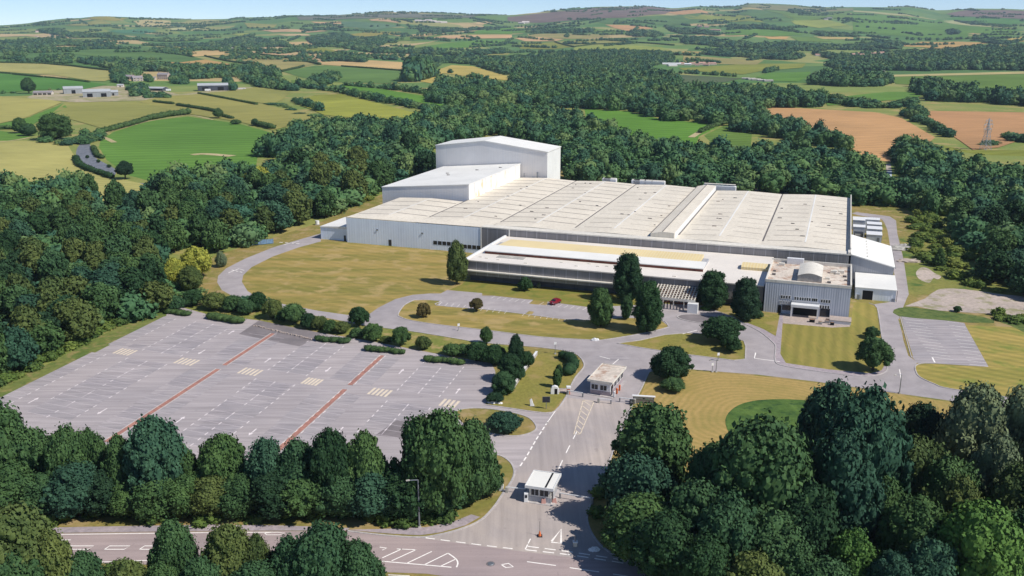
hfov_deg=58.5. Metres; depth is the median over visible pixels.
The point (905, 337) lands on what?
kerb
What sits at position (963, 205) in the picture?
broadleaf tree
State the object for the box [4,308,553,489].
car park
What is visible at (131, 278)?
broadleaf tree
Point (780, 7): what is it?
field
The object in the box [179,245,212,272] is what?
flowering tree
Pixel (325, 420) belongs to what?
parking area
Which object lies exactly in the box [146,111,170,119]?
field hedge
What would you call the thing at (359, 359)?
parking area
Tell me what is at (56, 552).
broadleaf tree
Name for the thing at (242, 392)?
parking line
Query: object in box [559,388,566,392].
paving patch
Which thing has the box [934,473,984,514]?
broadleaf tree
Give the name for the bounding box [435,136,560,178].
tall hall
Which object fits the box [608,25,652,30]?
field
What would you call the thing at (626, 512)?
broadleaf tree
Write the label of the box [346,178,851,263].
factory hall
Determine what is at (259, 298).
round shrub
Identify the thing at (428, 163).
broadleaf tree
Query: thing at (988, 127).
electricity pylon
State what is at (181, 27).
field
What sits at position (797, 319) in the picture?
terrace
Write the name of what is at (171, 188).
broadleaf tree
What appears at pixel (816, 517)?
broadleaf tree
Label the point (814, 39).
field
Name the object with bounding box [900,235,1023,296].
rough grass
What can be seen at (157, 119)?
hedge
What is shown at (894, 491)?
broadleaf tree
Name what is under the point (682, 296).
trellis canopy
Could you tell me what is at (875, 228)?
plant cabin
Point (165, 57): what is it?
field
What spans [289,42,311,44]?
field
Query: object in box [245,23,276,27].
field
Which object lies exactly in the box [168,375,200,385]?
asphalt patch
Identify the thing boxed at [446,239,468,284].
poplar
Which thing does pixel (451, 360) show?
clipped hedge
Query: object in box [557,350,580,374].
curved hedge
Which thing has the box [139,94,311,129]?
field
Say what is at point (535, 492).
window
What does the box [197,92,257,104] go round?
field hedge
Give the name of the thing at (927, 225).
scrub
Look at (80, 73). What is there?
field
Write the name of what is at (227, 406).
asphalt patch
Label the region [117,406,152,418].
asphalt patch
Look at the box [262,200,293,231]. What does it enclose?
broadleaf tree
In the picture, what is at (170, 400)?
red gravel strip
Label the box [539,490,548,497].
window
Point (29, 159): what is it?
field
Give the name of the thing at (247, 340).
parking area
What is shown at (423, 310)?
round shrub
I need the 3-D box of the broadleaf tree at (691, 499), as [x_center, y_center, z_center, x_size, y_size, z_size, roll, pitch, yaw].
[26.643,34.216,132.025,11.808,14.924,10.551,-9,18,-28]
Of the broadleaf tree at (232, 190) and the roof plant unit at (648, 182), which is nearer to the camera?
the broadleaf tree at (232, 190)
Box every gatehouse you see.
[525,470,561,506]
[587,363,626,397]
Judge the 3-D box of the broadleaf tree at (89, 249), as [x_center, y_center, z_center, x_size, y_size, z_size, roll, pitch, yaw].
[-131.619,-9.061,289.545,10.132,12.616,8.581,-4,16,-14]
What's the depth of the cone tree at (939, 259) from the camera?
300.75 m
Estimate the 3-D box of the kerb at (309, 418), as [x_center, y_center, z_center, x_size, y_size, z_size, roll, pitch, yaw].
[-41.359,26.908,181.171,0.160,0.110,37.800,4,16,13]
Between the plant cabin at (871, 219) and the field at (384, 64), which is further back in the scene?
the field at (384, 64)
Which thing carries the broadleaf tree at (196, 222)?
on the ground at (814, 63)
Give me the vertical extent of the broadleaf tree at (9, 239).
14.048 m
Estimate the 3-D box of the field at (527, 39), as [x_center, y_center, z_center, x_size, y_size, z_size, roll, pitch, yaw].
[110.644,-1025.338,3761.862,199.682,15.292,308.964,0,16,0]
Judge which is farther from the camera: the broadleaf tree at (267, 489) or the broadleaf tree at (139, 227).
the broadleaf tree at (139, 227)
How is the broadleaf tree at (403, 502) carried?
on the verge ground at (240, 253)
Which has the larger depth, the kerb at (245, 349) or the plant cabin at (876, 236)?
the plant cabin at (876, 236)
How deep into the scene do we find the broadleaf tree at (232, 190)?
378.51 m
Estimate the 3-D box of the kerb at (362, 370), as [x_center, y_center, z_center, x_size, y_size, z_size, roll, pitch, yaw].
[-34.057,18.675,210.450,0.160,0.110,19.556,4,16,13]
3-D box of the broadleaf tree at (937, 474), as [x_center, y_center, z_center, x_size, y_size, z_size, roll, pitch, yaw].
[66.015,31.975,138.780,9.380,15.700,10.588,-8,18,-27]
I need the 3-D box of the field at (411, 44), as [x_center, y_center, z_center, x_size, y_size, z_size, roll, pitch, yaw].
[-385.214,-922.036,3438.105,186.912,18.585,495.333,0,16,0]
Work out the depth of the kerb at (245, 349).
223.24 m
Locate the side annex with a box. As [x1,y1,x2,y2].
[320,217,346,240]
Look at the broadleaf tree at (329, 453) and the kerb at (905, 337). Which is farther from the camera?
the kerb at (905, 337)
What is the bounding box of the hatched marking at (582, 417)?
[574,400,593,433]
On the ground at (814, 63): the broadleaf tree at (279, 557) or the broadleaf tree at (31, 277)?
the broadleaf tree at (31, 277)
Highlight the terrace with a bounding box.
[783,313,849,327]
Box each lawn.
[242,241,469,314]
[399,300,666,339]
[449,280,672,306]
[457,408,535,434]
[487,352,580,411]
[621,333,744,359]
[637,371,953,471]
[748,313,779,334]
[780,302,883,372]
[916,325,1023,395]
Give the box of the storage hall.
[381,163,520,203]
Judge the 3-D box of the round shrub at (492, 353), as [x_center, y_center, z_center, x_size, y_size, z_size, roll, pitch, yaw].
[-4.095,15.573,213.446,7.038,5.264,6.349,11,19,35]
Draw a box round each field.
[0,34,78,38]
[0,46,203,61]
[0,63,109,80]
[0,73,106,91]
[0,96,60,122]
[0,104,66,125]
[0,131,28,140]
[0,141,142,199]
[53,102,172,127]
[70,20,110,25]
[89,16,127,20]
[99,116,270,179]
[111,29,155,33]
[134,19,170,25]
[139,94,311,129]
[171,26,201,29]
[171,59,227,63]
[186,51,237,55]
[208,87,289,102]
[212,54,312,69]
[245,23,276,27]
[253,52,322,61]
[263,29,321,32]
[281,34,308,35]
[283,65,401,82]
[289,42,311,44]
[297,13,476,19]
[301,94,413,118]
[306,48,334,51]
[314,21,340,23]
[320,60,401,68]
[338,85,448,105]
[341,21,398,29]
[350,32,399,36]
[369,18,396,22]
[383,40,436,45]
[393,35,439,40]
[417,40,511,47]
[421,65,507,82]
[434,35,511,38]
[469,28,511,33]
[508,7,677,22]
[512,28,526,32]
[516,37,563,40]
[519,42,569,48]
[527,34,605,38]
[557,39,624,45]
[574,45,667,49]
[585,109,718,144]
[590,12,702,24]
[594,28,625,33]
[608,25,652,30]
[668,10,707,14]
[680,63,805,73]
[681,75,740,82]
[683,56,762,64]
[684,15,762,21]
[687,48,702,50]
[704,125,751,146]
[712,9,793,21]
[725,29,803,35]
[740,4,852,11]
[757,72,809,81]
[765,10,851,20]
[766,36,788,38]
[766,108,934,161]
[791,37,831,41]
[792,20,846,27]
[814,36,852,38]
[827,92,920,104]
[852,12,1013,38]
[853,10,1007,27]
[894,71,1023,76]
[894,74,1023,89]
[904,42,984,48]
[918,17,1023,23]
[928,111,1023,149]
[942,145,1023,155]
[948,10,1023,18]
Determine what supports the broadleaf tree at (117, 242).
on the ground at (814, 63)
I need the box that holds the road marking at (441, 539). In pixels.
[61,241,984,575]
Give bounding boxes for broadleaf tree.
[0,192,14,205]
[0,201,16,210]
[0,209,20,222]
[0,217,12,230]
[0,228,21,253]
[0,243,8,255]
[0,249,5,259]
[0,258,27,276]
[0,275,6,293]
[0,284,34,319]
[0,323,5,357]
[0,333,8,369]
[0,396,26,466]
[0,462,35,506]
[0,500,68,572]
[0,549,44,575]
[3,272,36,292]
[3,325,39,368]
[5,248,23,262]
[5,303,46,353]
[8,219,36,236]
[8,293,40,321]
[11,117,25,131]
[11,189,35,205]
[11,235,48,250]
[16,243,44,280]
[16,426,50,475]
[16,471,50,514]
[18,123,37,135]
[18,263,37,282]
[19,212,51,234]
[20,77,36,92]
[20,196,41,212]
[27,524,74,575]
[28,319,65,353]
[34,203,51,212]
[35,112,74,139]
[35,274,69,295]
[35,287,61,311]
[36,208,50,221]
[36,247,68,280]
[37,310,63,334]
[39,459,99,518]
[42,421,88,477]
[46,187,62,199]
[46,293,76,312]
[48,205,74,231]
[51,224,73,243]
[52,296,103,339]
[58,193,83,207]
[59,237,86,262]
[60,273,90,297]
[64,224,82,240]
[64,262,92,276]
[65,548,106,575]
[66,201,92,218]
[67,266,91,278]
[73,206,93,226]
[75,189,95,203]
[76,222,108,243]
[77,198,95,213]
[77,424,106,468]
[78,172,100,194]
[79,282,122,318]
[81,240,104,259]
[82,251,106,270]
[82,468,118,515]
[86,267,121,287]
[87,217,113,234]
[94,206,116,217]
[96,255,123,269]
[98,208,117,221]
[100,432,126,485]
[102,178,126,206]
[102,232,134,255]
[104,261,125,276]
[106,251,128,258]
[106,478,134,517]
[106,557,150,575]
[108,208,125,227]
[108,220,133,234]
[110,285,125,309]
[117,254,140,267]
[117,266,129,273]
[117,266,153,294]
[119,208,144,224]
[121,189,140,208]
[122,413,191,492]
[124,474,174,520]
[125,227,150,243]
[128,225,154,241]
[131,234,161,259]
[132,247,157,257]
[133,218,149,229]
[134,187,162,212]
[137,252,165,267]
[138,257,166,283]
[140,280,177,311]
[144,561,179,575]
[145,214,169,237]
[146,229,167,245]
[146,514,200,574]
[150,173,168,192]
[157,176,178,191]
[158,192,180,206]
[160,184,179,194]
[160,205,179,220]
[160,218,186,251]
[166,471,198,516]
[175,265,203,289]
[176,188,192,201]
[176,201,200,219]
[177,552,221,575]
[178,176,193,191]
[179,443,197,474]
[182,189,208,202]
[182,195,202,207]
[185,474,227,515]
[186,211,207,246]
[187,181,206,192]
[193,208,211,244]
[194,432,246,481]
[200,217,229,251]
[200,519,250,575]
[205,196,232,210]
[206,205,221,218]
[207,185,221,200]
[212,108,223,117]
[212,179,226,186]
[216,191,234,202]
[217,471,255,518]
[218,186,237,197]
[218,207,243,231]
[226,173,245,194]
[227,556,277,575]
[232,194,255,208]
[242,532,273,562]
[243,436,281,483]
[244,166,260,180]
[244,468,288,520]
[246,169,263,189]
[251,118,257,124]
[252,204,276,230]
[256,172,277,189]
[257,182,283,201]
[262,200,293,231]
[269,188,292,203]
[269,532,298,575]
[272,169,290,179]
[272,176,293,183]
[275,436,311,488]
[280,179,302,191]
[280,476,327,517]
[282,190,312,224]
[282,518,357,575]
[286,147,309,165]
[304,426,350,486]
[307,161,332,186]
[310,150,328,162]
[313,188,337,217]
[315,474,356,517]
[326,160,342,176]
[339,536,386,575]
[340,169,368,196]
[344,428,388,481]
[345,145,368,164]
[347,158,368,176]
[347,466,391,516]
[364,160,393,187]
[377,158,396,181]
[381,124,398,140]
[382,461,427,519]
[389,411,424,485]
[400,130,419,148]
[408,405,472,512]
[413,150,429,173]
[419,152,435,173]
[424,490,468,516]
[461,415,498,503]
[464,493,482,504]
[479,326,493,343]
[484,459,504,495]
[490,370,516,394]
[496,352,523,378]
[507,333,523,356]
[598,450,676,507]
[600,491,671,562]
[608,151,625,169]
[608,398,694,486]
[624,505,695,575]
[649,344,694,378]
[662,476,723,533]
[672,528,734,575]
[681,438,718,482]
[691,486,761,559]
[706,408,820,511]
[726,547,787,575]
[748,506,804,562]
[773,540,816,575]
[782,477,843,557]
[795,375,859,455]
[799,552,853,575]
[807,423,888,544]
[820,380,915,495]
[828,524,881,575]
[863,547,917,575]
[869,474,905,550]
[875,492,949,553]
[901,400,944,443]
[901,429,949,497]
[902,536,963,575]
[917,450,985,504]
[932,380,1016,462]
[933,497,1023,575]
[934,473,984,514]
[947,198,974,214]
[968,429,1023,497]
[972,248,1014,281]
[976,204,1011,220]
[978,231,1012,255]
[982,227,1018,249]
[982,459,1023,512]
[983,207,1009,226]
[1003,384,1023,452]
[1004,260,1023,294]
[1005,199,1023,225]
[1007,248,1023,274]
[1010,506,1023,550]
[1018,442,1023,463]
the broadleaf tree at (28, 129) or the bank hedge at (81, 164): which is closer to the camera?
the bank hedge at (81, 164)
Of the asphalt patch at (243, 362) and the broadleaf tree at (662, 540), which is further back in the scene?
the asphalt patch at (243, 362)
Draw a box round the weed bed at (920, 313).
[893,307,1023,331]
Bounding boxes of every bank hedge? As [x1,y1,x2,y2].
[72,154,114,177]
[89,145,105,158]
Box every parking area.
[0,352,104,405]
[27,358,165,419]
[98,368,210,429]
[109,317,176,345]
[126,372,230,431]
[144,322,229,354]
[180,379,293,445]
[207,335,259,361]
[232,340,277,364]
[245,388,336,454]
[270,342,342,374]
[281,393,360,452]
[329,351,381,381]
[357,355,400,384]
[360,400,429,433]
[398,362,462,395]
[901,317,987,366]
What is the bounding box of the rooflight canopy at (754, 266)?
[741,262,769,271]
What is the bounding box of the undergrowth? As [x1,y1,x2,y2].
[0,316,879,574]
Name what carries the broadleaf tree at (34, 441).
on the verge ground at (240, 253)
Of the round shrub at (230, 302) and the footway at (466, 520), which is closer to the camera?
the footway at (466, 520)
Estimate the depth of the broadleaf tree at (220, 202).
350.88 m
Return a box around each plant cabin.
[852,216,864,228]
[852,224,865,236]
[865,217,879,224]
[866,231,881,242]
[867,221,881,226]
[867,226,882,231]
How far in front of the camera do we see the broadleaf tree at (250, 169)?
428.71 m
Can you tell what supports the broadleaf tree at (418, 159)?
on the verge ground at (240, 253)
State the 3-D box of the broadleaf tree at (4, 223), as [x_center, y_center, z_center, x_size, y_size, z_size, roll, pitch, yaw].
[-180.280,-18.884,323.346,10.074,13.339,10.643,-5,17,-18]
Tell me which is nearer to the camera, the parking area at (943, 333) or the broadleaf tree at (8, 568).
the broadleaf tree at (8, 568)
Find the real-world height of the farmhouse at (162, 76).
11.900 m
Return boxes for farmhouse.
[131,75,142,80]
[157,72,169,79]
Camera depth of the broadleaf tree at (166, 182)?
399.70 m
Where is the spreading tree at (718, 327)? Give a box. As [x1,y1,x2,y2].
[699,315,746,339]
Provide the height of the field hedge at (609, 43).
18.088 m
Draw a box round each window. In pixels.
[531,489,538,495]
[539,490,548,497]
[591,383,597,389]
[600,385,606,390]
[782,305,790,310]
[820,308,829,316]
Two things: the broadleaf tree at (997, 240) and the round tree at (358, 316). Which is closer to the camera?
the round tree at (358, 316)
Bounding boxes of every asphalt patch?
[49,367,76,374]
[82,377,133,389]
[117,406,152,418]
[123,359,162,367]
[128,344,146,347]
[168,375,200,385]
[173,329,198,335]
[174,338,206,348]
[187,419,240,438]
[208,400,245,415]
[217,344,248,355]
[233,360,251,364]
[240,320,276,340]
[241,380,292,396]
[262,321,319,338]
[264,423,300,440]
[273,332,311,345]
[297,358,324,367]
[334,370,359,378]
[376,420,409,437]
[388,402,427,412]
[590,353,629,361]
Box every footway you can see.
[54,525,348,532]
[355,514,478,534]
[745,313,886,375]
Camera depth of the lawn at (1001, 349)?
212.13 m
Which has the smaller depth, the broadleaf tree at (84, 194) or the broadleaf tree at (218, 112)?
the broadleaf tree at (84, 194)
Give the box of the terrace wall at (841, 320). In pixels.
[829,315,850,324]
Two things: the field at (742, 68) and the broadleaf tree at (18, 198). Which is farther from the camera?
the field at (742, 68)
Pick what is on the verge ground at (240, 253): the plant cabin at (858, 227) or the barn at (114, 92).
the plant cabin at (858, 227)
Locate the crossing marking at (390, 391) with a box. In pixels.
[113,348,459,407]
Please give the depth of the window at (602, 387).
194.65 m
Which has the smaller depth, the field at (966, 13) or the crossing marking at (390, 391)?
the crossing marking at (390, 391)
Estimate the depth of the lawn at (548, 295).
271.20 m
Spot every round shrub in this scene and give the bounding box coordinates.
[168,295,185,308]
[182,289,203,305]
[199,291,226,308]
[222,294,241,310]
[230,119,241,123]
[237,298,255,313]
[247,291,267,310]
[260,299,282,318]
[274,310,287,320]
[281,303,306,322]
[300,312,315,327]
[311,316,326,329]
[323,319,335,332]
[332,321,350,332]
[349,327,363,337]
[361,323,382,340]
[380,335,391,342]
[414,336,432,348]
[416,302,430,317]
[442,343,460,354]
[458,343,466,354]
[463,341,487,360]
[481,343,506,363]
[486,392,503,401]
[517,276,532,290]
[517,368,525,378]
[518,351,535,365]
[700,305,711,310]
[719,334,742,351]
[756,310,763,317]
[862,326,880,337]
[953,306,962,311]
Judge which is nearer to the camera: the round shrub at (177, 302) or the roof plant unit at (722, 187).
the round shrub at (177, 302)
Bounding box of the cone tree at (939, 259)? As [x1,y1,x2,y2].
[931,247,947,265]
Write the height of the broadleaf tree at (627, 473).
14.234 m
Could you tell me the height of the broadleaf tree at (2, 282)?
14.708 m
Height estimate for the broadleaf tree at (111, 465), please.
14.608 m
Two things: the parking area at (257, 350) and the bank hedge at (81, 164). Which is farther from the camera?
the bank hedge at (81, 164)
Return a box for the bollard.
[573,534,577,546]
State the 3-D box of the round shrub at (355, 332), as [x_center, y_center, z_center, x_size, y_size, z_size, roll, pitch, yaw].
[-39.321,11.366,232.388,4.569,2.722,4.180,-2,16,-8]
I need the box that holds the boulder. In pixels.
[588,546,599,551]
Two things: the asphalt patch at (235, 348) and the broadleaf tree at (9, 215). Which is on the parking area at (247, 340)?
the asphalt patch at (235, 348)
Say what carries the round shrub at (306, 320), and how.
on the verge strip at (437, 344)
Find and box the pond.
[76,144,115,174]
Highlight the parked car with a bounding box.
[549,298,560,304]
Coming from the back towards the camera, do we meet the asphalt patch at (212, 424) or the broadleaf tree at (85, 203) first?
the broadleaf tree at (85, 203)
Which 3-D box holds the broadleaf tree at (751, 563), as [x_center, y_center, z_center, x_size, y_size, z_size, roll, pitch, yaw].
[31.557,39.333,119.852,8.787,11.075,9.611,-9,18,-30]
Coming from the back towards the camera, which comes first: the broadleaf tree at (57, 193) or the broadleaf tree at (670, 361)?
the broadleaf tree at (57, 193)
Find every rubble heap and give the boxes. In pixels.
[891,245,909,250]
[895,258,922,262]
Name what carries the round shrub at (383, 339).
on the verge strip at (437, 344)
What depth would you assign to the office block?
250.71 m
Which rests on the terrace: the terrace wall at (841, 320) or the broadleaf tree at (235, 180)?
the terrace wall at (841, 320)
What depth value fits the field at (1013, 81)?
1451.79 m
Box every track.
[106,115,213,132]
[191,153,234,156]
[689,124,723,136]
[886,164,891,170]
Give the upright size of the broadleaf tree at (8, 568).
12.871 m
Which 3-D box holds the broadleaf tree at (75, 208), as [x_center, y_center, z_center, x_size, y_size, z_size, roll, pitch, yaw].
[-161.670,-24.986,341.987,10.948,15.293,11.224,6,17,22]
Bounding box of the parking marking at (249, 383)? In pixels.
[3,319,463,445]
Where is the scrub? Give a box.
[341,193,1023,323]
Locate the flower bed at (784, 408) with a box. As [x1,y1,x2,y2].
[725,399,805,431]
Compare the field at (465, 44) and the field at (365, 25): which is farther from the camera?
the field at (365, 25)
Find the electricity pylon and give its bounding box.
[979,118,992,149]
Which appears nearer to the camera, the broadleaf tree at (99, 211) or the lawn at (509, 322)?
the lawn at (509, 322)
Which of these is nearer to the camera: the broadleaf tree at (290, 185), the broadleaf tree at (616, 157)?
the broadleaf tree at (290, 185)
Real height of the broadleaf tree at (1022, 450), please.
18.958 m
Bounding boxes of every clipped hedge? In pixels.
[162,308,192,315]
[203,312,246,322]
[314,334,351,342]
[362,344,405,353]
[423,355,465,364]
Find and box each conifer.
[587,286,614,326]
[612,252,644,300]
[620,295,632,318]
[632,280,663,331]
[695,268,728,308]
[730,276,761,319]
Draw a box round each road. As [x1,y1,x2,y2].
[60,531,645,575]
[217,212,1006,403]
[425,398,635,564]
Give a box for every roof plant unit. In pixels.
[603,177,616,181]
[631,179,639,184]
[633,179,645,184]
[645,180,651,184]
[652,180,665,184]
[704,183,735,190]
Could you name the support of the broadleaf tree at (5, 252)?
on the ground at (814, 63)
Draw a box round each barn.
[32,91,53,94]
[62,86,82,93]
[82,89,110,96]
[111,90,117,95]
[140,87,168,90]
[197,83,227,90]
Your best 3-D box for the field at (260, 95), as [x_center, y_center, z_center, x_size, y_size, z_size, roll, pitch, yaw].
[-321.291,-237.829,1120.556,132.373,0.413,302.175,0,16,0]
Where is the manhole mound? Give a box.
[486,561,494,565]
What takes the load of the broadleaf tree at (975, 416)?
on the verge ground at (240, 253)
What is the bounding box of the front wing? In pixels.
[466,235,773,303]
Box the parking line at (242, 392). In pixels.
[1,318,461,448]
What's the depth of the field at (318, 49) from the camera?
2966.85 m
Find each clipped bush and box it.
[486,411,524,432]
[659,377,684,391]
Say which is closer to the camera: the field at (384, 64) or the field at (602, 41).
the field at (384, 64)
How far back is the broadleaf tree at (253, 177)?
417.65 m
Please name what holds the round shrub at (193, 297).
on the verge strip at (437, 344)
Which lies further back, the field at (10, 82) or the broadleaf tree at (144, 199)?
the field at (10, 82)
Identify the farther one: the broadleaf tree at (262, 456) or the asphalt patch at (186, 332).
the asphalt patch at (186, 332)
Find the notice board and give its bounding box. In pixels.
[542,397,549,406]
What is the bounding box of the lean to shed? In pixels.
[848,235,895,284]
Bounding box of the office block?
[763,257,851,318]
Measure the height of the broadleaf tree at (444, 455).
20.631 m
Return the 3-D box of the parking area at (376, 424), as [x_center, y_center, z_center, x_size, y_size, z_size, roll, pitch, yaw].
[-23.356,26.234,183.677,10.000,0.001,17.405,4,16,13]
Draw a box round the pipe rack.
[854,231,862,237]
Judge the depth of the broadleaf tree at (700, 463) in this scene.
139.43 m
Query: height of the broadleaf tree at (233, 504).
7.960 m
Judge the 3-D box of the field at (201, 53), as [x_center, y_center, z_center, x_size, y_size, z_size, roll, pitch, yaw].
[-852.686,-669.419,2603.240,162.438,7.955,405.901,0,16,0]
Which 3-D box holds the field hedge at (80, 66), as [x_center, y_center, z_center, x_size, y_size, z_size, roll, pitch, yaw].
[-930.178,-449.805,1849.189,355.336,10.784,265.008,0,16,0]
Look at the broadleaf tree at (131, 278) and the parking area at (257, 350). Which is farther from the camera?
the broadleaf tree at (131, 278)
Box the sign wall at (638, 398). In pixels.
[632,394,654,403]
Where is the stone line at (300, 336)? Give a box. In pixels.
[253,325,311,339]
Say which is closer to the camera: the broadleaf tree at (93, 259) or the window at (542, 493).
the window at (542, 493)
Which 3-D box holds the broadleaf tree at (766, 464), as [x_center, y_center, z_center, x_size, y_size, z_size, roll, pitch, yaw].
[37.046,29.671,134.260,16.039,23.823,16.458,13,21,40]
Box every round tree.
[347,306,370,325]
[390,326,411,345]
[854,336,895,370]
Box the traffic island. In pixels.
[678,314,714,322]
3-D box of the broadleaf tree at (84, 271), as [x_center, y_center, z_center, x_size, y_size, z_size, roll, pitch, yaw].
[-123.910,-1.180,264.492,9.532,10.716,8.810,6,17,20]
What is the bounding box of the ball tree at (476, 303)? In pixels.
[468,297,482,311]
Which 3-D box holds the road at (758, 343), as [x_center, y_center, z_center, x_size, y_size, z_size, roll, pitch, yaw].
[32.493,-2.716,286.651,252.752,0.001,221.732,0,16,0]
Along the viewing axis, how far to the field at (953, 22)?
5549.56 m
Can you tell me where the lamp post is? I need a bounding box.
[406,479,420,527]
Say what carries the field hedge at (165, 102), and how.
on the field at (243, 112)
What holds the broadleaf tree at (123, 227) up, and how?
on the ground at (814, 63)
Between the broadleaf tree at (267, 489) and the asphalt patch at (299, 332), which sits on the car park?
the asphalt patch at (299, 332)
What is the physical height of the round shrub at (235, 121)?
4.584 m
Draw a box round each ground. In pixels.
[0,3,1023,373]
[8,171,1011,575]
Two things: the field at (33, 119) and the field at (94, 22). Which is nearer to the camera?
the field at (33, 119)
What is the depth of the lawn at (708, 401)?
195.28 m
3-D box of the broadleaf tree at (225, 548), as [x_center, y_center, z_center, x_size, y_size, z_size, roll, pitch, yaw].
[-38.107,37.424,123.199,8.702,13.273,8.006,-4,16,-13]
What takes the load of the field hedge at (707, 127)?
on the ground at (814, 63)
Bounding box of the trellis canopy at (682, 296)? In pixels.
[657,283,698,313]
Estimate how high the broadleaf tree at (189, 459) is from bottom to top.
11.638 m
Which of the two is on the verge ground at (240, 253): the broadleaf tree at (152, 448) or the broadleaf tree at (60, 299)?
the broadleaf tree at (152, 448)
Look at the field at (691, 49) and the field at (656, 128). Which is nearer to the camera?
the field at (656, 128)
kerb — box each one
[103,368,215,440]
[120,369,220,434]
[222,333,270,364]
[228,334,274,364]
[279,389,341,445]
[280,389,347,451]
[347,355,379,384]
[347,454,515,537]
[353,356,384,384]
[382,327,584,412]
[398,299,668,339]
[456,407,536,436]
[586,372,648,563]
[617,333,745,360]
[677,314,716,323]
[743,303,887,376]
[900,317,911,357]
[914,363,1004,396]
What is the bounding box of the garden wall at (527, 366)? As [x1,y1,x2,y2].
[510,351,537,392]
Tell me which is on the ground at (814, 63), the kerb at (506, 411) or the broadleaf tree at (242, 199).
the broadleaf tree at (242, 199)
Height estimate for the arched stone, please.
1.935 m
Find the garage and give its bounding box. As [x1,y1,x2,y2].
[855,272,897,301]
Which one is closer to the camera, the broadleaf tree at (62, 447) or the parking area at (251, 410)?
the broadleaf tree at (62, 447)
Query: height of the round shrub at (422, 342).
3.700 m
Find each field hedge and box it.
[0,61,108,70]
[0,125,11,128]
[12,73,43,76]
[44,76,90,81]
[101,116,148,131]
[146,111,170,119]
[152,100,173,103]
[166,107,191,115]
[175,103,214,110]
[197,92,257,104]
[204,55,251,63]
[222,114,234,118]
[256,120,276,128]
[257,53,321,64]
[281,65,304,71]
[341,65,400,70]
[554,41,674,46]
[698,120,727,132]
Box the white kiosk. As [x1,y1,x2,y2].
[524,492,527,501]
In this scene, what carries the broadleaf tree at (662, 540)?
on the verge ground at (240, 253)
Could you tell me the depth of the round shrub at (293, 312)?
240.97 m
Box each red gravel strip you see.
[104,369,219,441]
[223,333,273,364]
[280,389,346,450]
[348,355,383,384]
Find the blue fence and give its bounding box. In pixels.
[252,239,273,245]
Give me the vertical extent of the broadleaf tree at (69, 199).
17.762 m
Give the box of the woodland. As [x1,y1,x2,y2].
[0,3,1023,328]
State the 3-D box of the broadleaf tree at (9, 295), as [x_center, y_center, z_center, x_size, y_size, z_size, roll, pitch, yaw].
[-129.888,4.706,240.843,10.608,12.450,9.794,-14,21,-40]
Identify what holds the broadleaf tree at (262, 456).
on the verge ground at (240, 253)
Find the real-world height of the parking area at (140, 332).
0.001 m
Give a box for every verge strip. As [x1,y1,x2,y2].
[0,308,166,396]
[185,294,525,360]
[424,455,512,526]
[529,300,540,303]
[898,318,912,355]
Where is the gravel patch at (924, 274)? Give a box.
[916,267,940,282]
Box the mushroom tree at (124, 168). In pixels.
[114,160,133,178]
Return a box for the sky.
[0,0,1023,24]
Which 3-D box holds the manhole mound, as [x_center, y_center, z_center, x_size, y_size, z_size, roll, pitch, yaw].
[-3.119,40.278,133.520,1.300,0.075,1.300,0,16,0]
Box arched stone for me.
[550,385,558,393]
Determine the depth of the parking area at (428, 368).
205.40 m
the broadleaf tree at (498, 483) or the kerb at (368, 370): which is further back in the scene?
the kerb at (368, 370)
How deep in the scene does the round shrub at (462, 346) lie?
218.65 m
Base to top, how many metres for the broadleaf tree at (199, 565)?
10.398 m
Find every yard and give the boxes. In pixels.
[27,86,252,101]
[754,188,810,194]
[906,288,1023,315]
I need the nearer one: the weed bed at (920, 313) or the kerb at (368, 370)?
the kerb at (368, 370)
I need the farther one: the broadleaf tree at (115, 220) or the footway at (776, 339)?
the broadleaf tree at (115, 220)
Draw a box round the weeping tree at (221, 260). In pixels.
[214,250,227,266]
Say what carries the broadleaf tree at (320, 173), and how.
on the ground at (814, 63)
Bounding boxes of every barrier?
[505,486,525,492]
[541,498,556,503]
[559,493,593,503]
[566,390,583,396]
[597,398,611,403]
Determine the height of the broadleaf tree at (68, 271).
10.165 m
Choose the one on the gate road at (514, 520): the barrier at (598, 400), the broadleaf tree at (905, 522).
the barrier at (598, 400)
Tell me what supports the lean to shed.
on the verge ground at (240, 253)
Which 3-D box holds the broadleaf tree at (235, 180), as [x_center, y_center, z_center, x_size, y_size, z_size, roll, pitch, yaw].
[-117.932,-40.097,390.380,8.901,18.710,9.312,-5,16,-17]
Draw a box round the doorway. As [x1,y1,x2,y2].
[862,290,872,299]
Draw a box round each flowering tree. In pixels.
[164,257,185,283]
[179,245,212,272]
[242,166,268,178]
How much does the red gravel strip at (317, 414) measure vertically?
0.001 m
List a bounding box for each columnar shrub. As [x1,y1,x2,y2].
[552,368,561,385]
[556,364,562,376]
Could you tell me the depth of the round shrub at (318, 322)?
236.94 m
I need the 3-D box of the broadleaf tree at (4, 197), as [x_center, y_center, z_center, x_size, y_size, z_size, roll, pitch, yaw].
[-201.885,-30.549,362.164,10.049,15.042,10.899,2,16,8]
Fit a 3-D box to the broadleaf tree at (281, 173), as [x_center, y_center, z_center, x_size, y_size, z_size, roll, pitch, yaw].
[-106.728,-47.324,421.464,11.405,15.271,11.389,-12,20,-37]
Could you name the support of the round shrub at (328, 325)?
on the verge strip at (437, 344)
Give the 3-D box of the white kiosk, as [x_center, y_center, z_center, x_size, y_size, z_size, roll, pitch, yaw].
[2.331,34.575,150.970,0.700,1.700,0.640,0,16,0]
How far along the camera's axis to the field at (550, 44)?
3300.50 m
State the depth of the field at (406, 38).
3838.05 m

